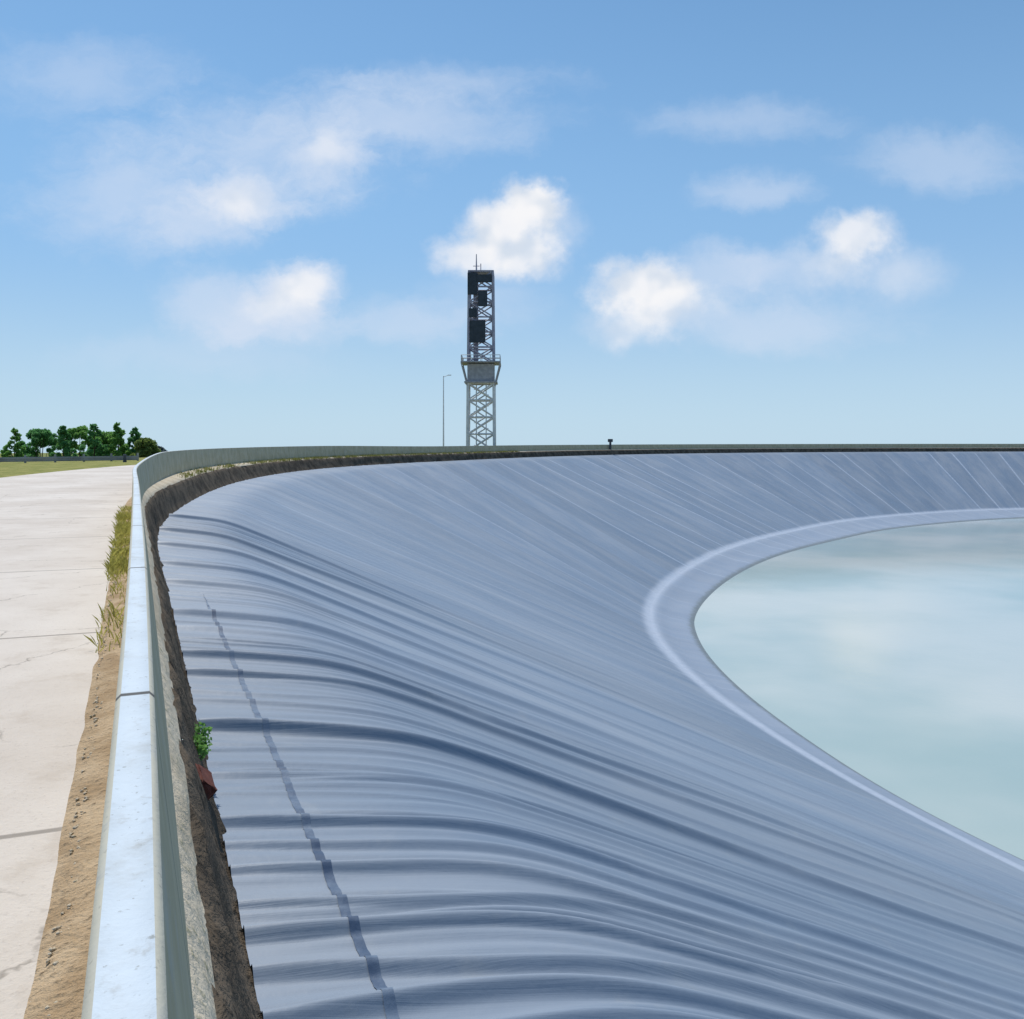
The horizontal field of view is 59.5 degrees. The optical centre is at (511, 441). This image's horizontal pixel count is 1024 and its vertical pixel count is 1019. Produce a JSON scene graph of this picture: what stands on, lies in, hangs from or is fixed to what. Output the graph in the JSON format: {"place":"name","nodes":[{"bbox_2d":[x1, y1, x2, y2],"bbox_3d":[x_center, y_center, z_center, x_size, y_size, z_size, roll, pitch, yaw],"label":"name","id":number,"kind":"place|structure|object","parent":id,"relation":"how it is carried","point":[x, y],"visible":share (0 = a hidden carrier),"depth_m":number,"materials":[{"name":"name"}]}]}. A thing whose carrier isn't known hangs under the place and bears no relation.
{"place":"outdoors","nodes":[
{"label":"outdoors","id":0,"kind":"place"},
{"bbox_2d":[0,453,78,456],"bbox_3d":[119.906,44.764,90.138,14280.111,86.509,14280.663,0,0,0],"label":"terrain","id":1,"kind":"structure","parent":0,"point":[44,454],"depth_m":5583.13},
{"bbox_2d":[0,427,25,456],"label":"pine tree","id":2,"kind":"object","parent":1,"relation":"on","point":[15,447],"visible":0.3,"depth_m":149.54,"materials":[{"name":"green plant"}]},
{"bbox_2d":[18,428,71,456],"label":"leafy tree","id":3,"kind":"object","parent":1,"relation":"on","point":[40,438],"visible":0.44,"depth_m":154.85,"materials":[{"name":"green plant"}]},
{"bbox_2d":[50,425,77,456],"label":"pine tree","id":4,"kind":"object","parent":1,"relation":"on","point":[62,432],"visible":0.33,"depth_m":149.40,"materials":[{"name":"green plant"}]},
{"bbox_2d":[48,425,113,456],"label":"leafy tree","id":5,"kind":"object","parent":1,"relation":"on","point":[78,432],"visible":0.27,"depth_m":158.61,"materials":[{"name":"green plant"}]},
{"bbox_2d":[79,424,109,455],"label":"pine tree","id":6,"kind":"object","parent":1,"relation":"on","point":[98,447],"visible":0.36,"depth_m":149.60,"materials":[{"name":"green plant"}]},
{"bbox_2d":[87,431,131,455],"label":"leafy tree","id":7,"kind":"object","parent":1,"relation":"on","point":[105,435],"visible":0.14,"depth_m":160.96,"materials":[{"name":"green plant"}]},
{"bbox_2d":[108,422,131,455],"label":"pine tree","id":8,"kind":"object","parent":1,"relation":"on","point":[118,433],"visible":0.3,"depth_m":151.67,"materials":[{"name":"green plant"}]},
{"bbox_2d":[122,427,141,455],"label":"pine tree","id":9,"kind":"object","parent":1,"relation":"on","point":[133,438],"visible":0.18,"depth_m":153.42,"materials":[{"name":"green plant"}]},
{"bbox_2d":[129,437,160,457],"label":"bush","id":10,"kind":"object","parent":1,"relation":"on","point":[145,447],"visible":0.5,"depth_m":149.03,"materials":[{"name":"green plant"}]},
{"bbox_2d":[158,446,166,451],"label":"bush","id":11,"kind":"object","parent":1,"relation":"on","point":[162,448],"visible":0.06,"depth_m":169.57,"materials":[{"name":"green plant"}]},
{"bbox_2d":[0,465,134,1018],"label":"road","id":12,"kind":"structure","parent":0,"point":[56,532],"depth_m":6.97,"materials":[{"name":"concrete"}]},
{"bbox_2d":[0,457,146,477],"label":"grass verge","id":13,"kind":"object","parent":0,"point":[8,469],"depth_m":64.40,"materials":[{"name":"green plant"}]},
{"bbox_2d":[0,453,138,462],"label":"guardrail","id":14,"kind":"object","parent":13,"relation":"on","point":[83,458],"visible":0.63,"depth_m":79.67,"materials":[{"name":"grey metal"}]},
{"bbox_2d":[443,375,450,445],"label":"lamp post","id":15,"kind":"object","parent":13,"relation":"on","point":[443,408],"visible":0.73,"depth_m":149.90,"materials":[{"name":"metal"}]},
{"bbox_2d":[23,497,131,1018],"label":"dirt strip","id":16,"kind":"object","parent":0,"point":[62,982],"visible":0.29,"depth_m":3.69,"materials":[{"name":"brown soil"}]},
{"bbox_2d":[45,507,127,1015],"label":"gravel","id":17,"kind":"structure","parent":16,"relation":"on","point":[50,949],"depth_m":4.14,"materials":[{"name":"gravel"}]},
{"bbox_2d":[84,504,131,652],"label":"roadside grass","id":18,"kind":"structure","parent":0,"point":[118,559],"depth_m":12.18,"materials":[{"name":"green plant"}]},
{"bbox_2d":[460,254,500,445],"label":"lattice tower","id":19,"kind":"structure","parent":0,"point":[481,373],"depth_m":189.15,"materials":[{"name":"metal"}]},
{"bbox_2d":[0,0,1023,452],"label":"sky","id":20,"kind":"structure","parent":0,"point":[224,223],"materials":[{"name":"blue"}]},
{"bbox_2d":[142,447,1023,1018],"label":"ledge path","id":21,"kind":"structure","parent":0,"point":[200,967],"depth_m":3.75,"materials":[{"name":"grey concrete"}]},
{"bbox_2d":[178,450,519,478],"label":"ledge grass","id":22,"kind":"structure","parent":21,"relation":"on","point":[187,474],"depth_m":80.85,"materials":[{"name":"green plant"}]},
{"bbox_2d":[81,444,1023,1018],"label":"parapet wall","id":23,"kind":"structure","parent":21,"relation":"on","point":[137,964],"depth_m":1.79,"materials":[{"name":"paint"}]},
{"bbox_2d":[608,439,612,449],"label":"marker post","id":24,"kind":"object","parent":21,"relation":"on","point":[610,440],"visible":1,"depth_m":173.82,"materials":[{"name":"metal"}]},
{"bbox_2d":[145,448,1023,1018],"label":"earth bank","id":25,"kind":"structure","parent":0,"point":[233,992],"depth_m":6.50,"materials":[{"name":"brown soil"}]},
{"bbox_2d":[193,722,212,760],"bbox_3d":[-2.312,2.253,6.557,0.262,0.336,0.418,0,0,0],"label":"weed plant","id":26,"kind":"object","parent":25,"relation":"on","point":[200,743],"visible":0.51,"depth_m":6.58,"materials":[{"name":"green plant"}]},
{"bbox_2d":[195,763,216,799],"bbox_3d":[-2.052,2.259,5.918,0.177,0.171,0.356,0,0,-24],"label":"brick","id":27,"kind":"object","parent":25,"relation":"on","point":[207,781],"visible":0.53,"depth_m":5.82,"materials":[{"name":"red brick"}]},
{"bbox_2d":[157,452,1023,1018],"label":"reservoir liner","id":28,"kind":"object","parent":25,"relation":"on","point":[505,738],"visible":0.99,"depth_m":12.21,"materials":[{"name":"plastic"}]},
{"bbox_2d":[694,518,1023,859],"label":"water","id":29,"kind":"structure","parent":0,"point":[891,660],"depth_m":67.78,"materials":[{"name":"teal liquid"}]}
]}

